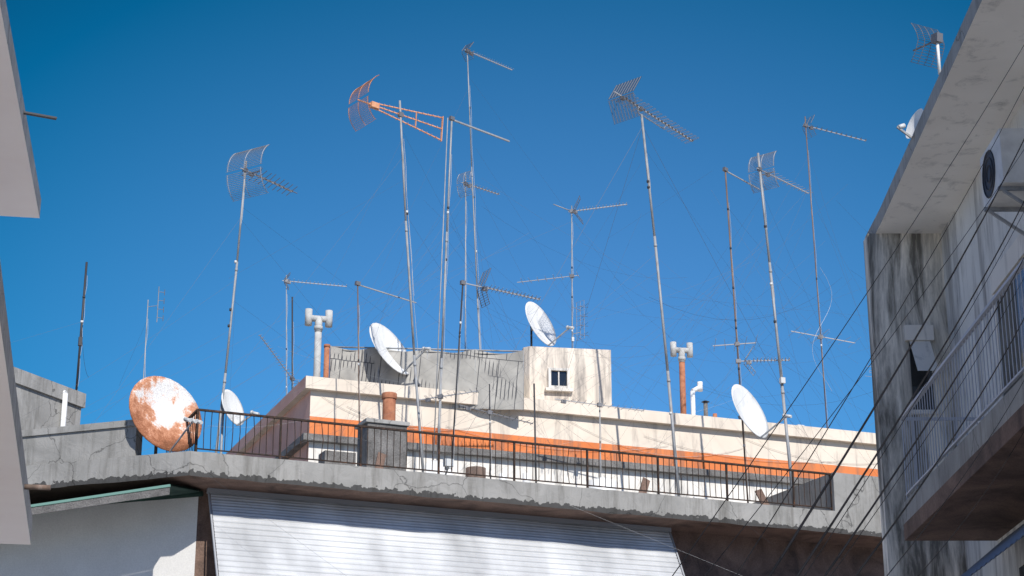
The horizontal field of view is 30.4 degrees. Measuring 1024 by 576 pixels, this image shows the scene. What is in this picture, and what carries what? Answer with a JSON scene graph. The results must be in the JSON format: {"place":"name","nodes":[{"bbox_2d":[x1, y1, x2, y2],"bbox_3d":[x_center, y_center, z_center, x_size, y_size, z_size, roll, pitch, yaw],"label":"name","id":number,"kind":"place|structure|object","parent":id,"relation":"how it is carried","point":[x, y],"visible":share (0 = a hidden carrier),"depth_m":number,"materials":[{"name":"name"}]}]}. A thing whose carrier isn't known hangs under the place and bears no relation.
{"place":"outdoors","nodes":[
{"label":"outdoors","id":0,"kind":"place"},
{"bbox_2d":[0,0,56,544],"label":"building","id":1,"kind":"structure","parent":0,"point":[20,195],"depth_m":20.58,"materials":[{"name":"concrete"}]},
{"bbox_2d":[0,0,971,454],"label":"sky","id":2,"kind":"structure","parent":0,"point":[152,101],"materials":[{"name":"blue"}]},
{"bbox_2d":[863,0,1023,575],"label":"building","id":3,"kind":"structure","parent":0,"point":[987,538],"depth_m":21.75,"materials":[{"name":"concrete"}]},
{"bbox_2d":[672,45,1023,575],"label":"power lines","id":4,"kind":"object","parent":3,"relation":"attached to","point":[851,493],"visible":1,"depth_m":7.22,"materials":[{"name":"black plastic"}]},
{"bbox_2d":[896,109,922,138],"bbox_3d":[4.671,-1.907,21.728,0.409,0.373,0.318,-9,-21,26],"label":"roof dish","id":5,"kind":"object","parent":3,"relation":"on","point":[912,124],"visible":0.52,"depth_m":21.84,"materials":[{"name":"metal"}]},
{"bbox_2d":[910,23,944,74],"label":"roof antenna","id":6,"kind":"object","parent":3,"relation":"on","point":[936,38],"visible":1,"depth_m":20.39,"materials":[{"name":"metal"}]},
{"bbox_2d":[980,128,1023,235],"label":"outdoor ac unit","id":7,"kind":"object","parent":3,"relation":"on","point":[1009,197],"visible":1,"depth_m":19.46,"materials":[{"name":"grey metal"}]},
{"label":"ground","id":8,"kind":"structure","parent":0,"visible":0},
{"bbox_2d":[14,367,85,429],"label":"building","id":9,"kind":"structure","parent":8,"relation":"on","point":[34,391],"depth_m":40.33,"materials":[{"name":"concrete"}]},
{"bbox_2d":[75,262,87,389],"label":"pole","id":10,"kind":"object","parent":9,"relation":"on","point":[80,342],"visible":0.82,"depth_m":42.35,"materials":[{"name":"metal"}]},
{"bbox_2d":[0,420,883,575],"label":"building","id":11,"kind":"structure","parent":8,"relation":"on","point":[168,537],"depth_m":34.37,"materials":[{"name":"concrete"}]},
{"bbox_2d":[31,484,203,514],"bbox_3d":[-10.589,4.419,34.432,10.155,1.040,1.745,-7,-20,19],"label":"green awning","id":12,"kind":"object","parent":11,"relation":"attached to","point":[166,491],"visible":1,"depth_m":33.05,"materials":[{"name":"fabric"}]},
{"bbox_2d":[143,289,164,378],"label":"antenna","id":13,"kind":"object","parent":11,"relation":"on","point":[156,321],"visible":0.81,"depth_m":37.38,"materials":[{"name":"metal"}]},
{"bbox_2d":[129,376,202,453],"bbox_3d":[-6.061,2.201,33.306,1.401,1.569,1.467,0,-19,0],"label":"satellite dish","id":14,"kind":"object","parent":11,"relation":"on","point":[162,409],"visible":0.99,"depth_m":33.60,"materials":[{"name":"metal"}]},
{"bbox_2d":[220,389,259,453],"bbox_3d":[-5.326,3.046,36.833,0.800,2.209,0.659,0,-19,0],"label":"dish","id":15,"kind":"object","parent":11,"relation":"on","point":[231,402],"visible":0.84,"depth_m":37.08,"materials":[{"name":"metal"}]},
{"bbox_2d":[95,144,413,452],"bbox_3d":[-4.702,1.266,39.629,9.712,7.365,3.056,17,-25,-41],"label":"antenna","id":16,"kind":"object","parent":11,"relation":"on","point":[250,173],"visible":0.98,"depth_m":38.42,"materials":[{"name":"metal"}]},
{"bbox_2d":[258,297,298,388],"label":"antenna","id":17,"kind":"object","parent":11,"relation":"on","point":[292,378],"visible":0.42,"depth_m":43.46,"materials":[{"name":"metal"}]},
{"bbox_2d":[355,392,409,470],"bbox_3d":[-2.518,3.011,36.452,0.888,2.032,0.680,8,-20,-22],"label":"chimney","id":18,"kind":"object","parent":11,"relation":"on","point":[389,399],"depth_m":36.21,"materials":[{"name":"concrete"}]},
{"bbox_2d":[355,281,415,422],"bbox_3d":[-2.552,2.144,37.858,1.460,4.573,0.185,12,-22,-31],"label":"antenna","id":19,"kind":"object","parent":11,"relation":"on","point":[357,283],"visible":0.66,"depth_m":38.08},
{"bbox_2d":[241,74,572,479],"bbox_3d":[-1.423,0.339,39.013,9.016,8.733,2.255,9,-20,-25],"label":"antenna","id":20,"kind":"object","parent":11,"relation":"on","point":[373,105],"visible":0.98,"depth_m":38.64,"materials":[{"name":"metal"}]},
{"bbox_2d":[424,460,452,474],"bbox_3d":[-1.382,3.440,35.409,0.542,0.557,0.703,0,-19,0],"label":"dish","id":21,"kind":"object","parent":11,"relation":"on","point":[429,466],"visible":0.35,"depth_m":35.64,"materials":[{"name":"metal"}]},
{"bbox_2d":[206,488,684,575],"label":"white awning","id":22,"kind":"object","parent":11,"relation":"on","point":[353,538],"visible":1,"depth_m":34.47,"materials":[{"name":"white fabric"}]},
{"bbox_2d":[14,81,877,574],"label":"wires and coax","id":23,"kind":"object","parent":11,"relation":"on","point":[564,337],"visible":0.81,"depth_m":40.26,"materials":[{"name":"metal"}]},
{"bbox_2d":[336,116,560,476],"bbox_3d":[-0.837,0.508,38.511,6.579,8.090,2.011,11,-22,-30],"label":"antenna","id":24,"kind":"object","parent":11,"relation":"on","point":[441,395],"visible":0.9,"depth_m":37.87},
{"bbox_2d":[26,451,881,536],"bbox_3d":[5.060,4.757,37.772,41.331,0.463,5.847,4,-19,-12],"label":"roof ledge","id":25,"kind":"object","parent":11,"relation":"on","point":[219,465],"visible":0.76,"depth_m":34.33,"materials":[{"name":"concrete"}]},
{"bbox_2d":[459,384,532,478],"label":"yagi antenna","id":26,"kind":"object","parent":11,"relation":"on","point":[489,411],"visible":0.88,"depth_m":38.07,"materials":[{"name":"metal"}]},
{"bbox_2d":[452,268,540,458],"bbox_3d":[-0.344,1.881,37.219,2.101,4.666,0.340,10,-21,-28],"label":"antenna","id":27,"kind":"object","parent":11,"relation":"on","point":[483,289],"visible":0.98,"depth_m":37.53,"materials":[{"name":"metal"}]},
{"bbox_2d":[166,408,832,510],"bbox_3d":[-0.039,3.667,36.465,13.002,0.798,2.525,8,-20,-22],"label":"terrace railing","id":28,"kind":"object","parent":11,"relation":"on","point":[279,456],"visible":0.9,"depth_m":35.14,"materials":[{"name":"metal"}]},
{"bbox_2d":[499,473,529,481],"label":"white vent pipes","id":29,"kind":"object","parent":11,"relation":"on","point":[524,475],"visible":0.25,"depth_m":36.36,"materials":[{"name":"plastic"}]},
{"bbox_2d":[533,383,536,482],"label":"pole","id":30,"kind":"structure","parent":11,"relation":"on","point":[535,432],"depth_m":37.48,"materials":[{"name":"metal"}]},
{"bbox_2d":[318,424,803,504],"bbox_3d":[2.593,3.499,39.622,5.838,3.196,14.481,-11,-22,30],"label":"terrace clutter","id":31,"kind":"object","parent":11,"relation":"on","point":[446,462],"visible":0.3,"depth_m":35.97,"materials":[{"name":"white plastic"}]},
{"bbox_2d":[555,386,644,476],"bbox_3d":[1.856,3.514,39.502,1.977,3.018,0.480,5,-19,-14],"label":"antenna","id":32,"kind":"object","parent":11,"relation":"on","point":[598,404],"depth_m":39.76,"materials":[{"name":"metal"}]},
{"bbox_2d":[453,76,824,496],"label":"antenna","id":33,"kind":"object","parent":11,"relation":"on","point":[632,103],"visible":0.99,"depth_m":40.55,"materials":[{"name":"metal"}]},
{"bbox_2d":[636,151,819,506],"bbox_3d":[5.468,1.251,40.478,6.085,7.933,2.683,11,-22,-31],"label":"antenna","id":34,"kind":"object","parent":11,"relation":"on","point":[759,168],"visible":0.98,"depth_m":39.82,"materials":[{"name":"metal"}]},
{"bbox_2d":[713,167,791,502],"bbox_3d":[4.988,0.997,39.210,1.595,7.607,1.506,0,-19,0],"label":"antenna","id":35,"kind":"object","parent":11,"relation":"on","point":[751,416],"visible":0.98,"depth_m":38.86,"materials":[{"name":"metal"}]},
{"bbox_2d":[226,376,877,502],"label":"building","id":36,"kind":"structure","parent":8,"relation":"on","point":[695,433],"depth_m":41.13,"materials":[{"name":"beige paint"}]},
{"bbox_2d":[282,273,346,394],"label":"yagi antenna","id":37,"kind":"object","parent":36,"relation":"on","point":[287,281],"visible":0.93,"depth_m":46.82,"materials":[{"name":"metal"}]},
{"bbox_2d":[305,308,332,377],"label":"chimney pipe","id":38,"kind":"object","parent":36,"relation":"on","point":[310,318],"visible":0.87,"depth_m":40.32,"materials":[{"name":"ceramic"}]},
{"bbox_2d":[369,323,430,374],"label":"roof dish","id":39,"kind":"object","parent":36,"relation":"on","point":[382,337],"visible":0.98,"depth_m":40.47,"materials":[{"name":"metal"}]},
{"bbox_2d":[329,346,523,410],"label":"roof tarp","id":40,"kind":"object","parent":36,"relation":"on","point":[372,363],"visible":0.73,"depth_m":40.45,"materials":[{"name":"fabric"}]},
{"bbox_2d":[390,42,530,349],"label":"antenna","id":41,"kind":"object","parent":36,"relation":"on","point":[468,51],"visible":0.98,"depth_m":44.71,"materials":[{"name":"metal"}]},
{"bbox_2d":[456,171,499,348],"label":"antenna","id":42,"kind":"object","parent":36,"relation":"on","point":[465,183],"visible":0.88,"depth_m":45.58,"materials":[{"name":"metal"}]},
{"bbox_2d":[522,346,611,405],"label":"stair penthouse","id":43,"kind":"object","parent":36,"relation":"on","point":[557,360],"visible":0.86,"depth_m":42.35,"materials":[{"name":"beige paint"}]},
{"bbox_2d":[525,302,573,345],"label":"satellite dish","id":44,"kind":"object","parent":43,"relation":"on","point":[538,320],"visible":0.97,"depth_m":43.79,"materials":[{"name":"metal"}]},
{"bbox_2d":[517,196,626,347],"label":"antenna mast","id":45,"kind":"object","parent":43,"relation":"on","point":[573,210],"visible":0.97,"depth_m":45.37,"materials":[{"name":"metal"}]},
{"bbox_2d":[670,341,716,416],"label":"chimney pipe","id":46,"kind":"object","parent":36,"relation":"on","point":[688,350],"visible":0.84,"depth_m":44.09,"materials":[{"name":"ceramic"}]},
{"bbox_2d":[713,115,867,427],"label":"antenna","id":47,"kind":"object","parent":36,"relation":"on","point":[820,335],"visible":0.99,"depth_m":47.41,"materials":[{"name":"metal"}]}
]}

